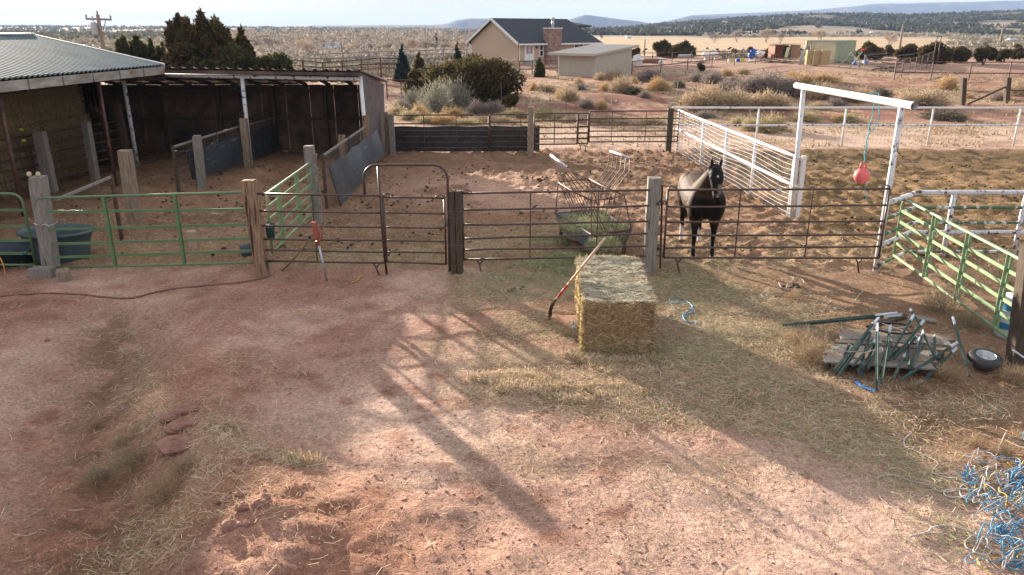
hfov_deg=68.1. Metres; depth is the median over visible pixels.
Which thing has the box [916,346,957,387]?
steel post
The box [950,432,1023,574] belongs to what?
twine heap
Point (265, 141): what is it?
rubber belt
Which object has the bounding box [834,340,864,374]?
steel post
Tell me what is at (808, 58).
square bale
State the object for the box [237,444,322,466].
loose hay pile
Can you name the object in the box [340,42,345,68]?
utility pole
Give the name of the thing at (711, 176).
horse
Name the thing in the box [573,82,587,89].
greasewood
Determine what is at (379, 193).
bow gate frame
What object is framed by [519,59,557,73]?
pipe fence
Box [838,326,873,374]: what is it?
steel post
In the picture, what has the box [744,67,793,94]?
greasewood
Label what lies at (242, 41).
juniper tree
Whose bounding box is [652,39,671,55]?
juniper tree
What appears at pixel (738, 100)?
dry bush
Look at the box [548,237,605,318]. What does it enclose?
pitchfork
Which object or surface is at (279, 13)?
sky
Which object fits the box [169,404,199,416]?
sandstone slab
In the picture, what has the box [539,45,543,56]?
window
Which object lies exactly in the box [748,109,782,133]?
rabbitbrush
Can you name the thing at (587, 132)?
ladder panel
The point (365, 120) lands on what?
stall post
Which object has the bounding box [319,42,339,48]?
pole barn
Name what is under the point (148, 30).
bare tree
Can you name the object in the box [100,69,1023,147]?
dry grass
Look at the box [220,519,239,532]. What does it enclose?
dirt lump
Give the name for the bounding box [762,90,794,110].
dry bush
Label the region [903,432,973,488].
twine
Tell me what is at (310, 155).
stall post
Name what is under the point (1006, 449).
dry weed
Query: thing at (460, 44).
bare tree
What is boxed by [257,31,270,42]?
bare tree
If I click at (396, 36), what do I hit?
valley brush
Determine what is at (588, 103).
greasewood
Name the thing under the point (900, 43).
utility pole
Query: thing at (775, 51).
lean to
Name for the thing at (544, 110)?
rabbitbrush
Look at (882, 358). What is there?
steel post
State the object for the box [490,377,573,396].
hay windrow
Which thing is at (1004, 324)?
barrel
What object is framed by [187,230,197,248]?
salt block
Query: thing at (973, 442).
dry weed
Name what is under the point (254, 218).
fence post
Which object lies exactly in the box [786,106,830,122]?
rabbitbrush
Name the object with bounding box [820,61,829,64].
square bale
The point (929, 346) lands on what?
steel post
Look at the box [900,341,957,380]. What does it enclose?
steel post
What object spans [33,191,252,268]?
green gate
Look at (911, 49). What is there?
juniper tree
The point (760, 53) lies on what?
tarp
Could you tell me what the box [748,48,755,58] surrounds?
tarp
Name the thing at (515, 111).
rabbitbrush
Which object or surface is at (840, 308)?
twine
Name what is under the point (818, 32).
bare tree
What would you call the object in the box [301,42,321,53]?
bare tree
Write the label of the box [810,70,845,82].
rabbitbrush
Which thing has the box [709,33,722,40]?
bare tree
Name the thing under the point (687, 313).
twine
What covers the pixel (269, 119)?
divider
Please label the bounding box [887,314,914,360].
steel post
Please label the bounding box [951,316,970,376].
steel post
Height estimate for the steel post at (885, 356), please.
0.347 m
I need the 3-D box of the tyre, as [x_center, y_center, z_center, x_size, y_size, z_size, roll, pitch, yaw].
[6.630,1.009,10.629,0.450,0.208,0.446,0,19,0]
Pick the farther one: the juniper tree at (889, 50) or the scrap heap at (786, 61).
the juniper tree at (889, 50)
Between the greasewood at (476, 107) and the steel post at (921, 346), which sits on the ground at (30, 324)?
the greasewood at (476, 107)
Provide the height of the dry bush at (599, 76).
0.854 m
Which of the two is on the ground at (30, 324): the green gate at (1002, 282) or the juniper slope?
the juniper slope
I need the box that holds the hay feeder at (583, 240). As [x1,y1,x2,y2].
[550,150,631,254]
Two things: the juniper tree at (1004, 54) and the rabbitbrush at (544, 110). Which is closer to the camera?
the rabbitbrush at (544, 110)
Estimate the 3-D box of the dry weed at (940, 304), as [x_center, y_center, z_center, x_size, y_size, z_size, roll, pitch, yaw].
[7.276,0.057,12.746,1.016,0.732,1.121,-8,20,-22]
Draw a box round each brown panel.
[257,193,385,274]
[394,113,489,148]
[462,189,650,271]
[489,112,527,147]
[534,113,577,150]
[588,110,679,142]
[662,185,890,272]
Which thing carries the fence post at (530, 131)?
on the ground at (30, 324)
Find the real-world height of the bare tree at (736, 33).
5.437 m
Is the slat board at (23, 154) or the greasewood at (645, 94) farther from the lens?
the greasewood at (645, 94)
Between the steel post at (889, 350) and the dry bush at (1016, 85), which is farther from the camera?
the dry bush at (1016, 85)
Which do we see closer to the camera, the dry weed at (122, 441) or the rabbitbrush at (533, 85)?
the dry weed at (122, 441)
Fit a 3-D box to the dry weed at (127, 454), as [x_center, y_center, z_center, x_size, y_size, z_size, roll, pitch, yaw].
[-4.209,1.853,8.500,0.809,0.303,0.734,-14,23,-36]
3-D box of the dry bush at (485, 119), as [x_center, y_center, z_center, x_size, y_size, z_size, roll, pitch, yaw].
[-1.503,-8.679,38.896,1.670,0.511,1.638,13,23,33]
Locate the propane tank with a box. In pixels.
[702,52,718,59]
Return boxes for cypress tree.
[412,51,426,71]
[532,56,545,76]
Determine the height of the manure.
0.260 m
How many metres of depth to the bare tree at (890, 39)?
189.63 m
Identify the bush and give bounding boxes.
[387,104,405,113]
[472,116,493,122]
[492,115,517,123]
[501,94,519,106]
[535,82,556,91]
[550,110,573,119]
[556,85,582,100]
[558,116,584,123]
[579,114,628,123]
[593,72,608,80]
[606,66,623,79]
[607,74,636,92]
[623,86,642,95]
[632,115,665,123]
[671,77,686,87]
[672,87,711,111]
[695,79,737,110]
[696,62,705,72]
[714,85,753,111]
[718,75,741,85]
[735,67,752,73]
[741,86,778,110]
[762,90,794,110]
[805,79,837,98]
[807,100,832,109]
[848,85,884,101]
[866,85,894,97]
[884,89,913,106]
[906,85,955,106]
[915,109,972,122]
[997,79,1023,96]
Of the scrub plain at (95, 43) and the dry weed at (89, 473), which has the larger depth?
the scrub plain at (95, 43)
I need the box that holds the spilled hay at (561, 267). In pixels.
[505,234,588,276]
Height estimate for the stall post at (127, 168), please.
1.770 m
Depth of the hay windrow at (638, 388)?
9.90 m
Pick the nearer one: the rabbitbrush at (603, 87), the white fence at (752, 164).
the white fence at (752, 164)
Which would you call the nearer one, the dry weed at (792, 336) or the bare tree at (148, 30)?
the dry weed at (792, 336)
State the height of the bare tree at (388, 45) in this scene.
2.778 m
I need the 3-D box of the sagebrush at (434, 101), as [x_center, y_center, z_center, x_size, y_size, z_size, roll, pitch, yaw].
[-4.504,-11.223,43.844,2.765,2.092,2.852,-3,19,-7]
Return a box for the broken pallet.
[822,328,954,377]
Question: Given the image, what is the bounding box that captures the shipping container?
[805,40,856,63]
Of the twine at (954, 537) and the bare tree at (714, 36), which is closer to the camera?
the twine at (954, 537)
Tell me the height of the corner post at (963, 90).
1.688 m
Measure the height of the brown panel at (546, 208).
1.725 m
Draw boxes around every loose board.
[865,313,909,328]
[899,313,935,322]
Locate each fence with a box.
[0,120,122,191]
[386,79,413,99]
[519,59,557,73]
[631,50,776,64]
[631,52,756,75]
[672,106,1023,145]
[675,109,800,216]
[830,52,910,64]
[875,190,1023,265]
[893,61,1023,80]
[895,51,934,77]
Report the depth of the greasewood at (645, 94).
49.21 m
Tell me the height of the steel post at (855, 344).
0.299 m
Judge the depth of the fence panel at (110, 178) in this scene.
16.46 m
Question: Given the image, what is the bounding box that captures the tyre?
[966,348,1002,370]
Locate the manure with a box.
[27,151,1023,291]
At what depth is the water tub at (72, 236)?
15.26 m
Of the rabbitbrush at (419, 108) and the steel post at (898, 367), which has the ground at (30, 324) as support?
the rabbitbrush at (419, 108)
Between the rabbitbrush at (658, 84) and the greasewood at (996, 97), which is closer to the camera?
the greasewood at (996, 97)
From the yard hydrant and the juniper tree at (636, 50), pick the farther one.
the juniper tree at (636, 50)
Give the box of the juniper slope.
[581,9,1023,35]
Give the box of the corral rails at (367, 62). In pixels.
[302,57,410,72]
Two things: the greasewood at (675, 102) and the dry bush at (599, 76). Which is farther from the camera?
the dry bush at (599, 76)
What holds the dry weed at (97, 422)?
on the ground at (30, 324)
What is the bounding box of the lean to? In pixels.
[767,45,800,57]
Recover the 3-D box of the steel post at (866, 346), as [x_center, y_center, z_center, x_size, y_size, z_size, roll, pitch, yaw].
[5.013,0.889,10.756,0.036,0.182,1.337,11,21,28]
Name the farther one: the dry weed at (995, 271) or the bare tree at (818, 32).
the bare tree at (818, 32)
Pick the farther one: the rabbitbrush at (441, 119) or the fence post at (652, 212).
the rabbitbrush at (441, 119)
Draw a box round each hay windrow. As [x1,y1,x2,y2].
[463,367,551,385]
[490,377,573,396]
[539,384,607,404]
[565,377,654,397]
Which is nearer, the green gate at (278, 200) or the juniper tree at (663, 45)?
the green gate at (278, 200)
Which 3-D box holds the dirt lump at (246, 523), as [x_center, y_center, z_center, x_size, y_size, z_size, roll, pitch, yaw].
[-2.415,2.153,6.899,0.120,0.082,0.097,9,21,24]
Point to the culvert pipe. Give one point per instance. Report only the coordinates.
(680, 55)
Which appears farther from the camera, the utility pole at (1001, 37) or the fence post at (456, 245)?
the utility pole at (1001, 37)
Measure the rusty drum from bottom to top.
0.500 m
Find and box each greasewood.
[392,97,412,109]
[465,98,490,113]
[483,98,507,112]
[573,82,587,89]
[575,98,594,108]
[636,66,670,81]
[636,90,652,98]
[664,93,687,107]
[687,69,704,81]
[692,109,718,118]
[699,68,726,83]
[712,77,741,93]
[732,74,768,91]
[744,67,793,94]
[776,72,809,95]
[824,96,851,106]
[828,87,857,101]
[988,92,1011,100]
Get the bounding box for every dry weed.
[74,457,130,494]
[86,418,102,431]
[96,425,139,454]
[105,441,153,482]
[129,472,186,512]
[158,449,201,480]
[782,289,804,300]
[783,324,814,346]
[783,327,843,369]
[903,378,935,396]
[917,277,984,316]
[923,355,977,391]
[941,258,979,286]
[947,302,993,335]
[967,431,985,448]
[973,245,1017,286]
[985,355,1023,387]
[991,438,1017,458]
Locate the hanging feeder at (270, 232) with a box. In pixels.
[264,222,274,237]
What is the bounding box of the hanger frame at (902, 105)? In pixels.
[789,82,917,271]
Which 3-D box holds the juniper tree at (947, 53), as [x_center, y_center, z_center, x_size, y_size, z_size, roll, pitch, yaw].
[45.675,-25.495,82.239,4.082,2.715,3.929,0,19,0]
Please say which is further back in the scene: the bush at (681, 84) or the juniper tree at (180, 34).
the bush at (681, 84)
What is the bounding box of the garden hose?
[0,239,309,298]
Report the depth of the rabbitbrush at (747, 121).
35.63 m
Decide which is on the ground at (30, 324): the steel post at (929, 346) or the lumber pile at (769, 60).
the lumber pile at (769, 60)
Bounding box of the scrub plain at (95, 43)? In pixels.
[42,34,283,51]
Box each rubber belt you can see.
[186,135,243,179]
[250,124,279,158]
[329,130,384,205]
[394,126,527,151]
[534,125,539,150]
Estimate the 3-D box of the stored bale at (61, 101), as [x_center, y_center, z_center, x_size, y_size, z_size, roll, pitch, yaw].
[-14.765,-5.788,23.709,1.546,1.250,2.610,1,19,4]
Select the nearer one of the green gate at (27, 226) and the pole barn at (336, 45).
the green gate at (27, 226)
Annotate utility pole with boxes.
[85,11,111,84]
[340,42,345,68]
[899,24,903,47]
[1000,24,1003,41]
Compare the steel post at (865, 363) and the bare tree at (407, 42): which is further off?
the bare tree at (407, 42)
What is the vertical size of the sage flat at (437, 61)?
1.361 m
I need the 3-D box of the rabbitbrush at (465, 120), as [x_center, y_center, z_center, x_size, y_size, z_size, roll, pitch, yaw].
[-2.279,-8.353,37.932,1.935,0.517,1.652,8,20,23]
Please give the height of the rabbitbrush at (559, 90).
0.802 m
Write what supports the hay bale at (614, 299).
on the ground at (30, 324)
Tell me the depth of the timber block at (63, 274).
14.33 m
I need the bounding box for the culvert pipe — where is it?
[678,54,692,58]
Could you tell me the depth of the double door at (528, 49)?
81.04 m
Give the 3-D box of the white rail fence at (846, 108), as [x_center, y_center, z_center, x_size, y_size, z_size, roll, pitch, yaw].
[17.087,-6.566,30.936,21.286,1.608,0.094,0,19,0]
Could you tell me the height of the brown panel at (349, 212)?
1.658 m
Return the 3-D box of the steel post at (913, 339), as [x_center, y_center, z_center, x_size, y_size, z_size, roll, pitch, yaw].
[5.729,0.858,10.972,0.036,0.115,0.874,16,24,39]
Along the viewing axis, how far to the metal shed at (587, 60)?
66.96 m
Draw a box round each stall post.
[32,130,58,192]
[80,121,99,180]
[112,103,129,148]
[117,149,142,223]
[192,135,206,188]
[239,118,252,167]
[303,145,322,223]
[338,135,346,156]
[362,115,369,138]
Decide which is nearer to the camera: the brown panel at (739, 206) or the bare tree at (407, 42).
the brown panel at (739, 206)
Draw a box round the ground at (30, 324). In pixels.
[0,0,1023,574]
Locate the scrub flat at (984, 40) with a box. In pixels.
[711,30,1023,57]
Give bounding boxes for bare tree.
[145,27,154,33]
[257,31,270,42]
[294,38,310,47]
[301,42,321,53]
[345,43,358,48]
[381,40,394,47]
[405,36,418,48]
[415,39,435,48]
[438,41,451,48]
[451,40,466,47]
[507,58,516,67]
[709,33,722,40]
[731,29,741,41]
[758,27,773,41]
[774,32,786,42]
[812,28,826,39]
[884,33,897,43]
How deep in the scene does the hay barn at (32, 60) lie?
22.38 m
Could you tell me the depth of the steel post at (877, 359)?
10.16 m
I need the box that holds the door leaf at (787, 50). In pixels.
[784,47,789,57]
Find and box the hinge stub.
[656,185,666,268]
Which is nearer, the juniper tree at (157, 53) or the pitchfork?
the pitchfork
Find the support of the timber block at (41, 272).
on the ground at (30, 324)
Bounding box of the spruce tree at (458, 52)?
[453,40,461,59]
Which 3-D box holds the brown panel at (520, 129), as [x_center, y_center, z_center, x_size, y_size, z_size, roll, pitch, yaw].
[-0.103,-6.025,29.003,1.523,1.337,0.052,0,19,0]
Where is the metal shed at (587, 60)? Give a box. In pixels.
[547,44,638,76]
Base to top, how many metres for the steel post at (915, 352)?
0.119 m
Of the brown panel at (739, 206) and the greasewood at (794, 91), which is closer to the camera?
the brown panel at (739, 206)
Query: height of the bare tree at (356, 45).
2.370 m
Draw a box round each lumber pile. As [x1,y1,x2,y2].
[677,61,710,63]
[747,57,796,62]
[866,65,901,70]
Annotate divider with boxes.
[171,126,240,192]
[249,117,274,151]
[321,126,365,208]
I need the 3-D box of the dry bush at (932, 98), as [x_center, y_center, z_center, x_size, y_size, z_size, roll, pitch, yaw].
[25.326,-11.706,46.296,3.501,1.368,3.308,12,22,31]
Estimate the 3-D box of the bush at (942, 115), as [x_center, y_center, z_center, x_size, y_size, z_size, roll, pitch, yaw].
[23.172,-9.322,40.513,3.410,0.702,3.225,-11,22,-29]
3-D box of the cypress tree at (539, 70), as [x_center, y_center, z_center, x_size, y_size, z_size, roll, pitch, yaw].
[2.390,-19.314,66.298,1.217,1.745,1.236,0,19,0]
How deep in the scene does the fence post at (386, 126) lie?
28.57 m
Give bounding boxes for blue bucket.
[240,243,251,256]
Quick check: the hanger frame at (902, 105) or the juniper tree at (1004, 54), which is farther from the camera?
the juniper tree at (1004, 54)
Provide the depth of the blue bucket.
15.92 m
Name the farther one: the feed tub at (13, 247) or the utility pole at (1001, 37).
the utility pole at (1001, 37)
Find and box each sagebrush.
[396,84,426,107]
[413,75,457,112]
[442,74,474,108]
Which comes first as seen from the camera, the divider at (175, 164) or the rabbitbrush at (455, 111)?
the divider at (175, 164)
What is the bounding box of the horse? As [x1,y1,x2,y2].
[676,158,725,256]
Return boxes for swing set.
[838,49,870,67]
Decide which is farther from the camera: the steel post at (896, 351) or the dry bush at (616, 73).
the dry bush at (616, 73)
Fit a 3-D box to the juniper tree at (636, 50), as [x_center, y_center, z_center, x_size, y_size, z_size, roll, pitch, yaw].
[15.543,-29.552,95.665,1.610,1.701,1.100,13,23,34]
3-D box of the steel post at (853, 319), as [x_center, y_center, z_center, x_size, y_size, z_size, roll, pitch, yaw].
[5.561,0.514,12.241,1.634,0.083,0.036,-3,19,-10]
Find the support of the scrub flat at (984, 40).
on the ground at (30, 324)
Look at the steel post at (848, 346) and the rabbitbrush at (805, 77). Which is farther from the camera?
the rabbitbrush at (805, 77)
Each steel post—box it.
[782,312,896,325]
[810,314,901,324]
[833,317,879,370]
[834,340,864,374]
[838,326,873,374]
[843,343,850,356]
[851,339,875,366]
[857,331,871,372]
[860,333,879,376]
[861,346,881,368]
[867,341,881,368]
[875,323,878,390]
[875,338,891,374]
[880,324,891,384]
[882,343,908,361]
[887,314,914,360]
[888,335,890,360]
[892,353,905,378]
[893,319,924,359]
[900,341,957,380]
[901,335,917,352]
[907,342,909,365]
[909,308,922,327]
[909,332,923,375]
[909,341,925,366]
[911,337,920,367]
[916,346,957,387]
[921,329,936,357]
[933,335,935,364]
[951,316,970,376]
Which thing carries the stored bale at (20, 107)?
on the stored bale at (27, 130)
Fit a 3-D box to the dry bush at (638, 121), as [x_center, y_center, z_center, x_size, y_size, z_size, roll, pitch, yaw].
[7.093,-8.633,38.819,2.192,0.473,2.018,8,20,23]
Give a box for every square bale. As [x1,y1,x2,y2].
[805,57,812,60]
[806,50,813,53]
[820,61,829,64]
[821,50,830,53]
[821,54,830,57]
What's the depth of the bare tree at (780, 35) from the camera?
265.21 m
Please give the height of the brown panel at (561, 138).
1.429 m
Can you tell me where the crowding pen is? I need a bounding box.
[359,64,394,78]
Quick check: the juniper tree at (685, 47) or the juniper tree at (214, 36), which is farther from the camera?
the juniper tree at (685, 47)
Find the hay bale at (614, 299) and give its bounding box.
[572,253,658,357]
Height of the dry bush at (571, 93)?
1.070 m
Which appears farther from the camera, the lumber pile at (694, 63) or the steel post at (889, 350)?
the lumber pile at (694, 63)
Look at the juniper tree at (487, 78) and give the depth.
47.04 m
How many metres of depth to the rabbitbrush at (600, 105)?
44.44 m
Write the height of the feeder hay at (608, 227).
0.715 m
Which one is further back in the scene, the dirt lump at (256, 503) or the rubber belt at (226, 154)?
the rubber belt at (226, 154)
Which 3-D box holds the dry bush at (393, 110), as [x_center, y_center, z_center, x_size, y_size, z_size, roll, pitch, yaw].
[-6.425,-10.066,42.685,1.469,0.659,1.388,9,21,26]
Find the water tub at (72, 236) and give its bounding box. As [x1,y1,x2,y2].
[16,223,94,264]
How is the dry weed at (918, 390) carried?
on the ground at (30, 324)
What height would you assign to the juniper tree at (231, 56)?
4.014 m
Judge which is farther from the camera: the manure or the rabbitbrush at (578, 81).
the rabbitbrush at (578, 81)
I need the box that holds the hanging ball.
[853,92,879,200]
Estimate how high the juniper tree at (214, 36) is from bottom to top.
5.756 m
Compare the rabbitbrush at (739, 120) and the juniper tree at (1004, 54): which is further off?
the juniper tree at (1004, 54)
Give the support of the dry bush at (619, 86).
on the ground at (30, 324)
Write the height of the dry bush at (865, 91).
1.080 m
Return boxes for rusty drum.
[642,58,658,63]
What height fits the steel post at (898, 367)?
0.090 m
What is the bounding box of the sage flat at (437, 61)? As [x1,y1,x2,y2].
[289,56,519,76]
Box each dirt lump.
[213,497,222,504]
[220,495,232,503]
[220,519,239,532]
[234,491,244,497]
[234,502,248,511]
[240,519,253,527]
[250,498,267,508]
[261,493,270,498]
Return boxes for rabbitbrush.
[395,107,421,119]
[409,113,440,122]
[412,102,430,113]
[429,111,460,124]
[439,104,464,117]
[446,116,483,125]
[498,107,527,118]
[528,81,537,90]
[531,103,555,118]
[555,88,562,97]
[573,76,584,83]
[595,97,609,109]
[598,80,608,90]
[629,75,639,83]
[645,76,673,90]
[719,68,733,75]
[727,114,745,123]
[739,111,761,131]
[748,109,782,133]
[763,112,790,131]
[784,69,803,77]
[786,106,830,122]
[788,71,819,83]
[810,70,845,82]
[829,113,846,122]
[833,110,862,122]
[934,73,959,89]
[966,91,975,98]
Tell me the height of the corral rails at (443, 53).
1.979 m
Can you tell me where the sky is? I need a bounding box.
[0,0,1020,27]
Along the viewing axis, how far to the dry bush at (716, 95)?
43.78 m
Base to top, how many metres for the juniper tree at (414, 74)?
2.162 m
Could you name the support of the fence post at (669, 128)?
on the ground at (30, 324)
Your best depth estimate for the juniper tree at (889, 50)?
106.48 m
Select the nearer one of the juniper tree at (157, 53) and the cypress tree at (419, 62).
the juniper tree at (157, 53)
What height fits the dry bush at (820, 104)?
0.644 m
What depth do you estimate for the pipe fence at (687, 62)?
73.47 m
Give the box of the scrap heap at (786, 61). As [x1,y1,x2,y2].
[775,59,804,62]
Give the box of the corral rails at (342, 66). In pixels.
[292,57,397,76]
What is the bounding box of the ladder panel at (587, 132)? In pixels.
[577,113,588,151]
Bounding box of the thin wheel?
[874,322,915,334]
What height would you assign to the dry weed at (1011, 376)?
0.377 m
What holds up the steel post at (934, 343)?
on the broken pallet
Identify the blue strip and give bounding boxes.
[855,381,875,391]
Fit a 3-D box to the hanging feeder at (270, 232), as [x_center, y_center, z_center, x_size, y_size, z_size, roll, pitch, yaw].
[-4.690,-1.096,14.662,0.207,0.330,0.251,0,19,0]
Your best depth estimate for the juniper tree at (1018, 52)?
95.36 m
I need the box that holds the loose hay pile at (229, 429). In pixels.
[191,419,246,445]
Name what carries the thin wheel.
on the broken pallet
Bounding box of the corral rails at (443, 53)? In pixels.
[314,49,466,65]
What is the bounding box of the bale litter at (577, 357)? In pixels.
[561,346,677,374]
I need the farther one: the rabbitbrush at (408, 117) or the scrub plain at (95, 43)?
the scrub plain at (95, 43)
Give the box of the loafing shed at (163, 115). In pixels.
[89,66,389,166]
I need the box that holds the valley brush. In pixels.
[230,25,480,63]
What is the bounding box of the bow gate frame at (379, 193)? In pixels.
[362,164,450,274]
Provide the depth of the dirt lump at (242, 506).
7.05 m
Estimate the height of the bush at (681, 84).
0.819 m
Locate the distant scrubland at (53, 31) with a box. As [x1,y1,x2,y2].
[0,24,477,39]
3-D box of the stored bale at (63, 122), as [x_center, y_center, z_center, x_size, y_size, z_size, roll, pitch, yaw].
[-14.676,-4.910,24.043,1.571,1.277,2.604,1,19,4]
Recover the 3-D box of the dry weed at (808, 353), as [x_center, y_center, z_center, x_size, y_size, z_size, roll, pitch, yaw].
[4.342,0.815,10.889,0.892,0.540,0.925,-11,22,-29]
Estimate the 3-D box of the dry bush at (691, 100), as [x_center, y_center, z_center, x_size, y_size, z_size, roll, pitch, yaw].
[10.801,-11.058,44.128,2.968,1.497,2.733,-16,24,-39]
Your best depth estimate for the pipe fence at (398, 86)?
50.86 m
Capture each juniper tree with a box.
[113,33,146,84]
[127,34,154,84]
[144,37,165,84]
[155,41,166,52]
[161,12,205,82]
[165,56,203,84]
[188,7,236,83]
[198,41,253,84]
[213,45,299,84]
[232,23,256,57]
[403,68,426,97]
[418,53,526,104]
[632,47,641,55]
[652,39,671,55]
[667,40,696,57]
[763,44,789,57]
[855,40,884,58]
[883,44,895,56]
[893,43,918,62]
[913,41,954,63]
[949,46,971,61]
[972,44,998,64]
[995,48,1012,61]
[1010,47,1023,58]
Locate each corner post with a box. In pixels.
[959,78,966,105]
[967,77,1023,104]
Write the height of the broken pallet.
0.143 m
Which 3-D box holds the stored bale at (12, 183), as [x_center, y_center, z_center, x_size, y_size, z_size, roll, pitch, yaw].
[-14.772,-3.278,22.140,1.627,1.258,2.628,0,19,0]
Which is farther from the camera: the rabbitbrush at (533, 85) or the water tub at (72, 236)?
the rabbitbrush at (533, 85)
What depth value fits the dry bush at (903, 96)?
46.32 m
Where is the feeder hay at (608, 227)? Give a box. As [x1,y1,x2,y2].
[554,209,629,255]
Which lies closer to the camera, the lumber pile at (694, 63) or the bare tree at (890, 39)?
the lumber pile at (694, 63)
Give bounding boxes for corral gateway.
[933,36,941,64]
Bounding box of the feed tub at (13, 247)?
[0,242,33,267]
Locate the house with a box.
[465,17,602,64]
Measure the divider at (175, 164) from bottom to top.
1.420 m
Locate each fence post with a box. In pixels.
[26,172,60,265]
[241,178,270,277]
[383,112,389,154]
[388,114,395,155]
[448,189,463,274]
[528,106,533,156]
[642,176,661,272]
[664,108,673,152]
[1005,243,1023,368]
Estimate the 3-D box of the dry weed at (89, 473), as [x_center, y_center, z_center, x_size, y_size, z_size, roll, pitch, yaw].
[-4.536,2.025,8.379,0.728,0.297,0.660,-16,24,-39]
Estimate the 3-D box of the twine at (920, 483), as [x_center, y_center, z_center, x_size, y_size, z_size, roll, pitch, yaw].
[4.322,2.064,7.894,1.002,0.051,0.190,6,20,17]
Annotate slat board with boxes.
[19,152,28,190]
[32,150,40,172]
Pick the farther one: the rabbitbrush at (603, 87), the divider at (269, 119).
the rabbitbrush at (603, 87)
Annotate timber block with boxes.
[28,266,55,278]
[56,267,70,281]
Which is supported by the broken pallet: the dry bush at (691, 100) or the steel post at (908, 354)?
the steel post at (908, 354)
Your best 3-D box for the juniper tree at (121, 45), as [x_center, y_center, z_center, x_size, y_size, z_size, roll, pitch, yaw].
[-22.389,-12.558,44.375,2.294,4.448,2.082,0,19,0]
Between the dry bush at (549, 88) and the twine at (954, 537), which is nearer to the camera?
the twine at (954, 537)
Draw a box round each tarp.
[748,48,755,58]
[756,50,764,56]
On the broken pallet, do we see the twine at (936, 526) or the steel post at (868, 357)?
the steel post at (868, 357)
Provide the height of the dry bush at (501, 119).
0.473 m
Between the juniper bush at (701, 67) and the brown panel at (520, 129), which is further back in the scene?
the juniper bush at (701, 67)
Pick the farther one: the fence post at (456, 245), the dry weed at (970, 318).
the fence post at (456, 245)
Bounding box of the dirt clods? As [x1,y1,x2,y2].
[0,276,1020,574]
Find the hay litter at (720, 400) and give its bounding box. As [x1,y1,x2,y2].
[0,208,1023,574]
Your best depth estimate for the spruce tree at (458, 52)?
62.96 m
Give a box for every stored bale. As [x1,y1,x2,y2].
[0,89,42,130]
[0,121,41,166]
[0,157,53,200]
[24,84,85,121]
[39,113,94,155]
[51,144,88,178]
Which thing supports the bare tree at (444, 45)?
on the ground at (30, 324)
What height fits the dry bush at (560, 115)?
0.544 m
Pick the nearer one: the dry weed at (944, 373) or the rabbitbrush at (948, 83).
the dry weed at (944, 373)
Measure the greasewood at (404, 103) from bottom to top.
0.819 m
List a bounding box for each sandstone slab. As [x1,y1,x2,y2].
[155,434,192,455]
[159,414,176,423]
[163,419,198,433]
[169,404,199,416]
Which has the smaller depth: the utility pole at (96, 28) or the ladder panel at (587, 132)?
the ladder panel at (587, 132)
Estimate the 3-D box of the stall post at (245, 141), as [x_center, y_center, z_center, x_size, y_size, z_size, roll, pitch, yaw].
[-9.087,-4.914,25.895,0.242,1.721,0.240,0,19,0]
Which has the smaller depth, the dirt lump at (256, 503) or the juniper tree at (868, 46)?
the dirt lump at (256, 503)
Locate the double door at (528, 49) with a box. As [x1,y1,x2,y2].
[524,45,533,60]
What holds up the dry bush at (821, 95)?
on the ground at (30, 324)
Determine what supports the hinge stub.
attached to the fence post at (652, 212)
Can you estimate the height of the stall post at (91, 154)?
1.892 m
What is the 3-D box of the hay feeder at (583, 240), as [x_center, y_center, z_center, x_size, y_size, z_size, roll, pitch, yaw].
[1.807,-1.788,16.195,1.384,2.015,2.102,-6,20,-17]
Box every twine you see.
[669,297,700,324]
[672,302,695,322]
[821,291,861,308]
[823,347,883,352]
[875,474,978,492]
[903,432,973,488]
[909,524,997,541]
[926,532,985,545]
[943,482,1023,528]
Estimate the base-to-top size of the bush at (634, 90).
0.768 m
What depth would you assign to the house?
82.64 m
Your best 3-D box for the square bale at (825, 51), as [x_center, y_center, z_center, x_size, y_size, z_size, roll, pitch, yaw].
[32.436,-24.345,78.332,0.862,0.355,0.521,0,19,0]
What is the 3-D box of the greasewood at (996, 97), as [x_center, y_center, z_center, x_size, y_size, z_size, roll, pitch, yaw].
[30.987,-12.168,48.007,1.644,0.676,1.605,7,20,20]
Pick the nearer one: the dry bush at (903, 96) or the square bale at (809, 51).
the dry bush at (903, 96)
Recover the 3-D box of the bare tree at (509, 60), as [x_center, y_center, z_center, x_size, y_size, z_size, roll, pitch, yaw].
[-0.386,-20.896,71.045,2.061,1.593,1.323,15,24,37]
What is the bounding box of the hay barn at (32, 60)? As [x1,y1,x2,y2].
[0,33,164,216]
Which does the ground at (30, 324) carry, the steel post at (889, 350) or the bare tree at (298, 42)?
the bare tree at (298, 42)
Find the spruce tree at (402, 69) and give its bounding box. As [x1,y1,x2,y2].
[392,43,410,80]
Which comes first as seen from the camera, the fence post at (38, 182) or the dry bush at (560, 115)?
the fence post at (38, 182)
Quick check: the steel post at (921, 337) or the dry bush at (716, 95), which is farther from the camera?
the dry bush at (716, 95)
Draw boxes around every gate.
[0,192,37,265]
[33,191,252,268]
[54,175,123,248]
[266,163,314,252]
[382,193,447,264]
[892,199,1017,337]
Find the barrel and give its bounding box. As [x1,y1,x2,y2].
[994,292,1012,339]
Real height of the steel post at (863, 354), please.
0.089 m
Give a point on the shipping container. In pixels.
(842, 49)
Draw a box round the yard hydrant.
[308,222,327,280]
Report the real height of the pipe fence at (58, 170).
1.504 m
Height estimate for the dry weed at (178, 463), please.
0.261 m
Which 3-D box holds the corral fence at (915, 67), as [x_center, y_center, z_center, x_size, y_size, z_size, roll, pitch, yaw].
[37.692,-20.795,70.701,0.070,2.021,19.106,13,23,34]
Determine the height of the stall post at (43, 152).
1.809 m

